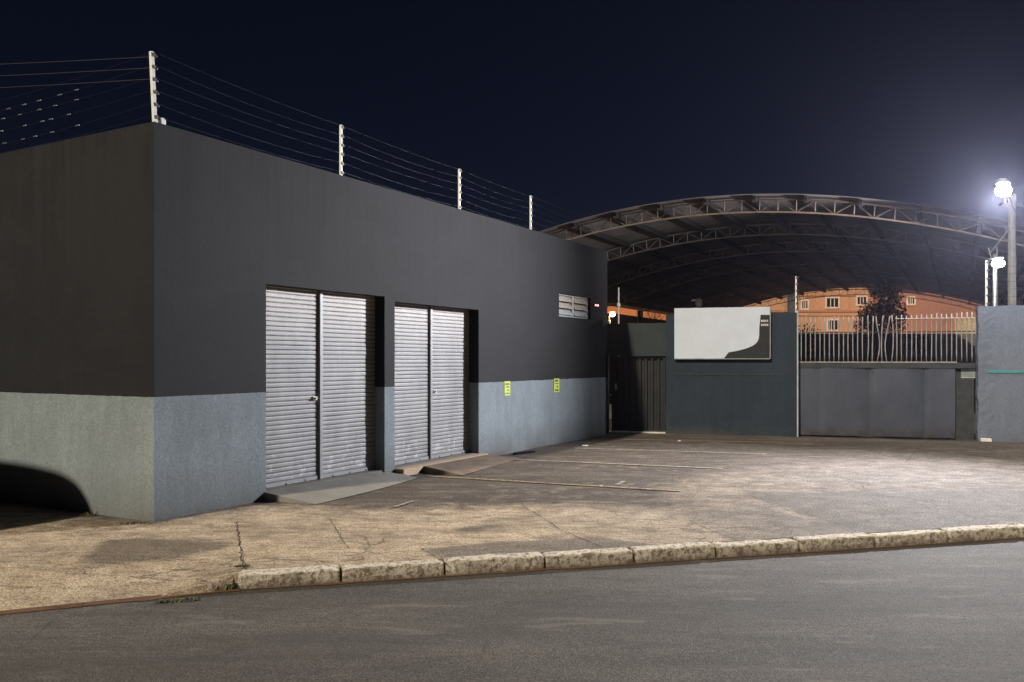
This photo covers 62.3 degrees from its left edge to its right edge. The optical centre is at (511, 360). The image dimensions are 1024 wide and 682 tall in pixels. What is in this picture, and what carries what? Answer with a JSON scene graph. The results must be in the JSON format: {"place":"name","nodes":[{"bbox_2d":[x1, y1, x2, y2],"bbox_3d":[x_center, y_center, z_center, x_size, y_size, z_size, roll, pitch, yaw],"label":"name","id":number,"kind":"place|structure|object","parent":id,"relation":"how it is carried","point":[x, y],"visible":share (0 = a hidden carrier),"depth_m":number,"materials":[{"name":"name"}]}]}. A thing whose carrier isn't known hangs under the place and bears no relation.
{"place":"outdoors","nodes":[
{"label":"outdoors","id":0,"kind":"place"},
{"bbox_2d":[0,538,1023,681],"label":"road","id":1,"kind":"structure","parent":0,"point":[951,612],"depth_m":5.42,"materials":[{"name":"grey asphalt"}]},
{"bbox_2d":[155,596,202,603],"bbox_3d":[-2.360,1.696,6.005,0.316,0.027,0.075,0,0,-17],"label":"weed","id":2,"kind":"object","parent":1,"relation":"on","point":[175,600],"visible":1,"depth_m":6.00,"materials":[{"name":"green plant"}]},
{"bbox_2d":[238,565,339,588],"bbox_3d":[-1.697,1.721,6.470,0.748,0.259,0.150,0,0,-15],"label":"kerb stone","id":3,"kind":"object","parent":1,"relation":"on","point":[286,576],"visible":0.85,"depth_m":6.42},
{"bbox_2d":[341,559,443,581],"bbox_3d":[-0.936,1.723,6.670,0.792,0.261,0.150,0,0,-15],"label":"kerb stone","id":4,"kind":"object","parent":1,"relation":"on","point":[394,570],"visible":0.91,"depth_m":6.62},
{"bbox_2d":[443,552,543,574],"bbox_3d":[-0.144,1.713,6.881,0.816,0.263,0.150,0,0,-15],"label":"kerb stone","id":5,"kind":"object","parent":1,"relation":"on","point":[484,563],"visible":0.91,"depth_m":6.83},
{"bbox_2d":[0,537,1023,614],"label":"gutter dirt","id":6,"kind":"structure","parent":1,"relation":"on","point":[146,598],"depth_m":6.41,"materials":[{"name":"red soil"}]},
{"bbox_2d":[213,583,239,590],"bbox_3d":[-2.170,1.685,6.301,0.359,0.049,0.097,0,0,-13],"label":"weed","id":7,"kind":"object","parent":6,"relation":"on","point":[230,586],"visible":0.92,"depth_m":6.29,"materials":[{"name":"green plant"}]},
{"bbox_2d":[542,547,633,568],"bbox_3d":[0.637,1.720,7.086,0.768,0.262,0.150,0,0,-15],"label":"kerb stone","id":8,"kind":"object","parent":1,"relation":"on","point":[583,557],"visible":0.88,"depth_m":7.04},
{"bbox_2d":[630,542,715,562],"bbox_3d":[1.384,1.716,7.284,0.745,0.260,0.150,0,0,-15],"label":"kerb stone","id":9,"kind":"object","parent":1,"relation":"on","point":[674,552],"visible":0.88,"depth_m":7.23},
{"bbox_2d":[711,538,798,556],"bbox_3d":[2.147,1.726,7.484,0.801,0.262,0.150,0,0,-15],"label":"kerb stone","id":10,"kind":"object","parent":1,"relation":"on","point":[751,547],"visible":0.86,"depth_m":7.43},
{"bbox_2d":[793,533,874,551],"bbox_3d":[2.922,1.718,7.690,0.771,0.257,0.150,0,0,-15],"label":"kerb stone","id":11,"kind":"object","parent":1,"relation":"on","point":[834,542],"visible":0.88,"depth_m":7.64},
{"bbox_2d":[870,529,947,546],"bbox_3d":[3.690,1.725,7.891,0.784,0.261,0.150,0,0,-15],"label":"kerb stone","id":12,"kind":"object","parent":1,"relation":"on","point":[912,537],"visible":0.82,"depth_m":7.84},
{"bbox_2d":[941,524,1018,541],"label":"kerb stone","id":13,"kind":"object","parent":1,"relation":"on","point":[979,532],"visible":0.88,"depth_m":8.05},
{"bbox_2d":[1013,524,1023,536],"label":"kerb stone","id":14,"kind":"object","parent":1,"relation":"on","point":[1021,529],"visible":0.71,"depth_m":8.16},
{"bbox_2d":[0,399,1023,610],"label":"pavement","id":15,"kind":"structure","parent":0,"point":[50,556],"depth_m":8.85,"materials":[{"name":"concrete"}]},
{"bbox_2d":[79,511,98,516],"bbox_3d":[-4.334,1.573,8.686,0.191,0.053,0.067,0,0,-12],"label":"weed","id":16,"kind":"object","parent":15,"relation":"on","point":[85,514],"visible":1,"depth_m":8.68,"materials":[{"name":"green plant"}]},
{"bbox_2d":[121,519,169,524],"bbox_3d":[-3.592,1.586,8.337,0.487,0.027,0.108,0,0,-14],"label":"weed","id":17,"kind":"object","parent":15,"relation":"on","point":[133,522],"visible":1,"depth_m":8.32,"materials":[{"name":"green plant"}]},
{"bbox_2d":[233,564,249,567],"bbox_3d":[-2.092,1.591,6.562,0.128,0.019,0.032,0,0,-14],"label":"weed","id":18,"kind":"object","parent":15,"relation":"on","point":[238,566],"visible":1,"depth_m":6.56,"materials":[{"name":"green plant"}]},
{"bbox_2d":[264,472,415,503],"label":"concrete ramp","id":19,"kind":"structure","parent":15,"relation":"on","point":[322,492],"depth_m":10.21,"materials":[{"name":"grey concrete"}]},
{"bbox_2d":[392,500,416,506],"bbox_3d":[-1.198,1.593,9.420,0.050,0.001,0.472,0,0,23],"label":"parking line","id":20,"kind":"object","parent":15,"relation":"on","point":[404,503],"visible":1,"depth_m":9.43,"materials":[{"name":"white paint"}]},
{"bbox_2d":[395,453,519,474],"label":"concrete ramp","id":21,"kind":"structure","parent":15,"relation":"on","point":[464,465],"depth_m":12.44,"materials":[{"name":"grey concrete"}]},
{"bbox_2d":[513,451,534,454],"bbox_3d":[0.197,1.581,14.542,0.099,0.030,0.530,0,0,41],"label":"scrap bar","id":22,"kind":"object","parent":15,"relation":"on","point":[517,453],"visible":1,"depth_m":14.48,"materials":[{"name":"metal"}]},
{"bbox_2d":[433,476,681,490],"bbox_3d":[0.446,1.593,11.018,3.510,0.001,0.065,0,0,22],"label":"parking line","id":23,"kind":"object","parent":15,"relation":"on","point":[559,483],"visible":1,"depth_m":10.96,"materials":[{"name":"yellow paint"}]},
{"bbox_2d":[169,445,1008,578],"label":"pavement joints","id":24,"kind":"object","parent":15,"relation":"on","point":[553,524],"visible":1,"depth_m":8.08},
{"bbox_2d":[515,459,722,468],"bbox_3d":[1.567,1.593,13.062,3.305,0.001,0.080,0,0,21],"label":"parking line","id":25,"kind":"object","parent":15,"relation":"on","point":[617,463],"visible":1,"depth_m":13.08,"materials":[{"name":"white paint"}]},
{"bbox_2d":[586,448,761,453],"bbox_3d":[2.737,1.593,14.914,3.343,0.001,0.080,0,0,17],"label":"parking line","id":26,"kind":"object","parent":15,"relation":"on","point":[682,451],"visible":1,"depth_m":14.80,"materials":[{"name":"white paint"}]},
{"bbox_2d":[624,439,751,441],"bbox_3d":[3.759,1.593,16.778,3.091,0.001,0.080,0,0,12],"label":"parking line","id":27,"kind":"object","parent":15,"relation":"on","point":[689,440],"visible":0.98,"depth_m":16.83,"materials":[{"name":"white paint"}]},
{"bbox_2d":[666,310,797,436],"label":"boundary wall","id":28,"kind":"structure","parent":15,"relation":"on","point":[752,397],"depth_m":18.06,"materials":[{"name":"paint"}]},
{"bbox_2d":[607,323,665,355],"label":"lintel wall","id":29,"kind":"structure","parent":28,"relation":"attached to","point":[636,339],"depth_m":18.71,"materials":[{"name":"paint"}]},
{"bbox_2d":[607,311,614,323],"bbox_3d":[2.223,-0.938,18.985,0.175,0.347,0.113,0,0,0],"label":"wall lamp","id":30,"kind":"object","parent":29,"relation":"attached to","point":[612,314],"visible":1,"depth_m":18.97,"materials":[{"name":"white paint"}]},
{"bbox_2d":[609,356,665,433],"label":"pedestrian gate","id":31,"kind":"structure","parent":28,"relation":"attached to","point":[638,394],"depth_m":18.77,"materials":[{"name":"black metal"}]},
{"bbox_2d":[674,306,770,358],"bbox_3d":[4.487,-0.578,18.119,2.006,1.110,0.082,0,0,17],"label":"sign board","id":32,"kind":"object","parent":28,"relation":"attached to","point":[726,333],"visible":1,"depth_m":18.09,"materials":[{"name":"white metal"}]},
{"bbox_2d":[795,276,798,311],"bbox_3d":[5.988,-1.383,17.795,0.074,0.764,0.044,0,0,16],"label":"electric fence post","id":33,"kind":"object","parent":28,"relation":"on","point":[796,290],"visible":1,"depth_m":17.79,"materials":[{"name":"white metal"}]},
{"bbox_2d":[980,438,991,441],"bbox_3d":[9.324,1.565,16.666,0.198,0.070,0.077,0,0,16],"label":"stone block","id":34,"kind":"object","parent":15,"relation":"on","point":[985,439],"depth_m":16.64,"materials":[{"name":"white stone"}]},
{"bbox_2d":[975,305,1023,441],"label":"boundary wall","id":35,"kind":"structure","parent":15,"relation":"on","point":[999,355],"depth_m":16.65,"materials":[{"name":"grey paint"}]},
{"bbox_2d":[798,312,975,438],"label":"sliding gate","id":36,"kind":"structure","parent":35,"relation":"attached to","point":[901,399],"depth_m":17.37,"materials":[{"name":"metal"}]},
{"bbox_2d":[985,260,989,305],"bbox_3d":[9.418,-1.515,16.777,0.080,0.934,0.048,0,0,16],"label":"electric fence post","id":37,"kind":"object","parent":35,"relation":"on","point":[986,283],"visible":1,"depth_m":16.77,"materials":[{"name":"white metal"}]},
{"bbox_2d":[0,0,1023,305],"label":"sky","id":38,"kind":"structure","parent":0,"point":[583,108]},
{"bbox_2d":[609,393,975,440],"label":"yard","id":39,"kind":"structure","parent":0,"point":[610,411],"depth_m":17.78,"materials":[{"name":"concrete"}]},
{"bbox_2d":[617,288,620,323],"bbox_3d":[3.273,-0.315,26.000,0.120,3.830,0.114,0,0,0],"label":"yard pole","id":40,"kind":"object","parent":39,"relation":"on","point":[618,304],"visible":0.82,"depth_m":25.98,"materials":[{"name":"metal"}]},
{"bbox_2d":[607,312,665,392],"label":"yard wall","id":41,"kind":"structure","parent":39,"relation":"on","point":[625,319],"depth_m":43.01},
{"bbox_2d":[607,306,665,319],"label":"neighbour house","id":42,"kind":"structure","parent":39,"relation":"on","point":[625,311],"depth_m":62.00,"materials":[{"name":"paint"}]},
{"bbox_2d":[633,311,663,319],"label":"bare tree","id":43,"kind":"object","parent":39,"relation":"on","point":[651,316],"visible":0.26,"depth_m":57.59,"materials":[{"name":"brown plant"}]},
{"bbox_2d":[540,194,1023,322],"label":"arched canopy","id":44,"kind":"object","parent":39,"relation":"on","point":[748,249],"visible":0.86,"depth_m":30.71,"materials":[{"name":"metal"}]},
{"bbox_2d":[691,256,701,307],"bbox_3d":[7.414,-3.144,34.000,0.453,2.060,0.292,0,0,0],"label":"pendant lamp","id":45,"kind":"object","parent":44,"relation":"hanging from","point":[698,302],"visible":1,"depth_m":33.97,"materials":[{"name":"metal"}]},
{"bbox_2d":[744,288,872,333],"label":"orange house","id":46,"kind":"structure","parent":39,"relation":"on","point":[845,305],"depth_m":64.00,"materials":[{"name":"painted plaster"},{"name":"glass"}]},
{"bbox_2d":[800,299,808,309],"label":"window","id":47,"kind":"structure","parent":46,"relation":"in","point":[804,304],"depth_m":63.95,"materials":[{"name":"white glass"}]},
{"bbox_2d":[826,319,837,330],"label":"window","id":48,"kind":"structure","parent":46,"relation":"in","point":[827,320],"depth_m":63.99,"materials":[{"name":"white glass"}]},
{"bbox_2d":[825,297,839,308],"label":"window","id":49,"kind":"structure","parent":46,"relation":"in","point":[830,302],"depth_m":63.95,"materials":[{"name":"white glass"}]},
{"bbox_2d":[856,295,867,305],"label":"window","id":50,"kind":"structure","parent":46,"relation":"in","point":[859,298],"depth_m":63.94,"materials":[{"name":"white glass"}]},
{"bbox_2d":[798,323,826,361],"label":"yard shrub","id":51,"kind":"object","parent":39,"relation":"on","point":[807,341],"visible":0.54,"depth_m":50.39,"materials":[{"name":"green plant"}]},
{"bbox_2d":[850,284,909,361],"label":"yard tree","id":52,"kind":"object","parent":39,"relation":"on","point":[886,309],"visible":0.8,"depth_m":48.87,"materials":[{"name":"green plant"}]},
{"bbox_2d":[798,334,975,377],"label":"yard wall","id":53,"kind":"structure","parent":39,"relation":"on","point":[888,350],"depth_m":52.00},
{"bbox_2d":[900,333,928,361],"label":"yard shrub","id":54,"kind":"object","parent":39,"relation":"on","point":[914,345],"visible":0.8,"depth_m":50.38,"materials":[{"name":"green plant"}]},
{"bbox_2d":[872,288,982,333],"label":"pink house","id":55,"kind":"structure","parent":39,"relation":"on","point":[919,307],"depth_m":60.00,"materials":[{"name":"painted plaster"},{"name":"glass"}]},
{"bbox_2d":[906,296,915,304],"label":"window","id":56,"kind":"structure","parent":55,"relation":"in","point":[909,301],"depth_m":59.96,"materials":[{"name":"white glass"}]},
{"bbox_2d":[954,368,973,439],"bbox_3d":[9.082,0.880,17.027,0.351,1.440,0.065,0,0,17],"label":"steel panel","id":57,"kind":"object","parent":39,"relation":"on","point":[964,408],"visible":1,"depth_m":17.00,"materials":[{"name":"grey metal"}]},
{"bbox_2d":[961,369,974,377],"bbox_3d":[9.135,0.262,16.970,0.258,0.190,0.011,0,0,17],"label":"notice plate","id":58,"kind":"object","parent":57,"relation":"attached to","point":[967,373],"visible":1,"depth_m":16.97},
{"bbox_2d":[988,254,1004,305],"bbox_3d":[11.361,-0.404,19.858,0.280,4.208,0.395,0,0,0],"label":"floodlight pole","id":59,"kind":"object","parent":39,"relation":"on","point":[1001,263],"visible":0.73,"depth_m":19.96,"materials":[{"name":"white metal"}]},
{"bbox_2d":[988,178,1023,305],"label":"street lamp","id":60,"kind":"object","parent":39,"relation":"on","point":[1003,188],"visible":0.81,"depth_m":18.94,"materials":[{"name":"metal"}]},
{"bbox_3d":[-7.540,-2.710,10.680,0.073,0.700,0.044,0,0,29],"label":"electric fence post","id":61,"kind":"object","parent":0,"visible":0},
{"bbox_2d":[2,107,137,143],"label":"fence wire","id":62,"kind":"object","parent":61,"relation":"attached to","point":[58,130],"visible":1,"depth_m":9.16,"materials":[{"name":"grey metal"}]},
{"bbox_2d":[0,93,141,131],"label":"fence wire","id":63,"kind":"object","parent":61,"relation":"attached to","point":[64,115],"visible":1,"depth_m":9.17,"materials":[{"name":"grey metal"}]},
{"bbox_2d":[2,78,149,118],"bbox_3d":[-7.479,-2.765,10.580,8.960,0.052,0.011,0,0,29],"label":"fence wire","id":64,"kind":"object","parent":61,"relation":"attached to","point":[66,102],"visible":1,"depth_m":9.08,"materials":[{"name":"grey metal"}]},
{"bbox_2d":[7,65,150,108],"bbox_3d":[-7.479,-2.877,10.580,8.960,0.079,0.011,0,0,29],"label":"fence wire","id":65,"kind":"object","parent":61,"relation":"attached to","point":[67,92],"visible":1,"depth_m":9.09,"materials":[{"name":"grey metal"}]},
{"label":"ground","id":66,"kind":"structure","parent":0,"visible":0},
{"bbox_2d":[0,122,608,521],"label":"shop building","id":67,"kind":"structure","parent":66,"relation":"on","point":[191,323],"depth_m":9.58,"materials":[{"name":"paint"}]},
{"bbox_2d":[149,51,159,121],"bbox_3d":[-3.553,-2.714,8.442,0.074,0.711,0.092,0,0,29],"label":"electric fence post","id":68,"kind":"object","parent":67,"relation":"on","point":[154,92],"visible":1,"depth_m":8.41,"materials":[{"name":"white metal"}]},
{"bbox_2d":[0,79,145,87],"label":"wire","id":69,"kind":"object","parent":68,"relation":"attached to","point":[74,83],"visible":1,"depth_m":8.92,"materials":[{"name":"grey metal"}]},
{"bbox_2d":[2,68,144,75],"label":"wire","id":70,"kind":"object","parent":68,"relation":"attached to","point":[72,72],"visible":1,"depth_m":8.95,"materials":[{"name":"grey metal"}]},
{"bbox_2d":[9,56,154,63],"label":"fence wire","id":71,"kind":"object","parent":68,"relation":"attached to","point":[77,60],"visible":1,"depth_m":8.90,"materials":[{"name":"grey metal"}]},
{"bbox_2d":[157,117,165,124],"bbox_3d":[-3.512,-2.395,8.494,0.060,0.070,0.060,0,0,29],"label":"junction box","id":72,"kind":"object","parent":67,"relation":"on","point":[162,121],"visible":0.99,"depth_m":8.47,"materials":[{"name":"white paint"}]},
{"bbox_2d":[339,125,344,174],"bbox_3d":[-2.184,-2.693,10.913,0.044,0.666,0.073,0,0,29],"label":"electric fence post","id":73,"kind":"object","parent":67,"relation":"on","point":[341,146],"visible":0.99,"depth_m":10.88,"materials":[{"name":"white metal"}]},
{"bbox_2d":[162,55,562,208],"bbox_3d":[-0.923,-2.994,13.059,0.023,0.093,10.657,0,0,29],"label":"fence wire","id":74,"kind":"object","parent":73,"relation":"attached to","point":[329,121],"visible":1,"depth_m":10.23,"materials":[{"name":"grey metal"}]},
{"bbox_2d":[158,91,585,232],"bbox_3d":[-0.923,-2.639,13.059,0.023,0.055,10.657,0,0,29],"label":"fence wire","id":75,"kind":"object","parent":73,"relation":"attached to","point":[364,161],"visible":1,"depth_m":11.23,"materials":[{"name":"grey metal"}]},
{"bbox_2d":[165,69,582,221],"bbox_3d":[-0.923,-2.864,13.059,0.023,0.105,10.657,0,0,29],"label":"fence wire","id":76,"kind":"object","parent":73,"relation":"attached to","point":[359,142],"visible":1,"depth_m":11.02,"materials":[{"name":"grey metal"}]},
{"bbox_2d":[163,118,584,243],"bbox_3d":[-0.923,-2.396,13.059,0.023,0.042,10.657,0,0,29],"label":"fence wire","id":77,"kind":"object","parent":73,"relation":"attached to","point":[361,178],"visible":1,"depth_m":11.15,"materials":[{"name":"grey metal"}]},
{"bbox_2d":[159,104,591,239],"bbox_3d":[-0.923,-2.509,13.059,0.023,0.067,10.657,0,0,29],"label":"fence wire","id":78,"kind":"object","parent":73,"relation":"attached to","point":[347,164],"visible":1,"depth_m":10.93,"materials":[{"name":"grey metal"}]},
{"bbox_2d":[162,80,590,228],"bbox_3d":[-0.923,-2.751,13.059,0.023,0.080,10.657,0,0,29],"label":"fence wire","id":79,"kind":"object","parent":73,"relation":"attached to","point":[339,143],"visible":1,"depth_m":10.62,"materials":[{"name":"grey metal"}]},
{"bbox_2d":[458,169,461,208],"bbox_3d":[-0.814,-2.686,13.354,0.044,0.652,0.073,0,0,29],"label":"electric fence post","id":80,"kind":"object","parent":67,"relation":"on","point":[459,188],"visible":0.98,"depth_m":13.33,"materials":[{"name":"white metal"}]},
{"bbox_2d":[504,381,509,395],"bbox_3d":[-0.079,0.480,14.515,0.007,0.245,0.200,0,0,29],"label":"poster","id":81,"kind":"object","parent":67,"relation":"attached to","point":[506,388],"visible":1,"depth_m":14.49,"materials":[{"name":"paper"}]},
{"bbox_2d":[530,196,532,229],"bbox_3d":[0.355,-2.678,15.436,0.044,0.636,0.073,0,0,29],"label":"electric fence post","id":82,"kind":"object","parent":67,"relation":"on","point":[531,209],"visible":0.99,"depth_m":15.41,"materials":[{"name":"white metal"}]},
{"bbox_2d":[554,378,558,391],"bbox_3d":[0.853,0.477,16.176,0.007,0.260,0.230,0,0,29],"label":"poster","id":83,"kind":"object","parent":67,"relation":"attached to","point":[556,385],"visible":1,"depth_m":16.17,"materials":[{"name":"paper"}]},
{"bbox_2d":[559,301,583,317],"bbox_3d":[1.128,-1.072,17.008,0.020,0.439,1.484,0,0,29],"label":"window back","id":84,"kind":"structure","parent":67,"relation":"in","point":[559,301],"depth_m":17.00,"materials":[{"name":"black metal"}]},
{"bbox_2d":[559,294,586,318],"bbox_3d":[1.183,-1.072,16.948,0.075,0.441,1.436,0,0,29],"label":"window frame","id":85,"kind":"structure","parent":67,"relation":"in","point":[572,297],"depth_m":16.95,"materials":[{"name":"grey metal"}]}
]}

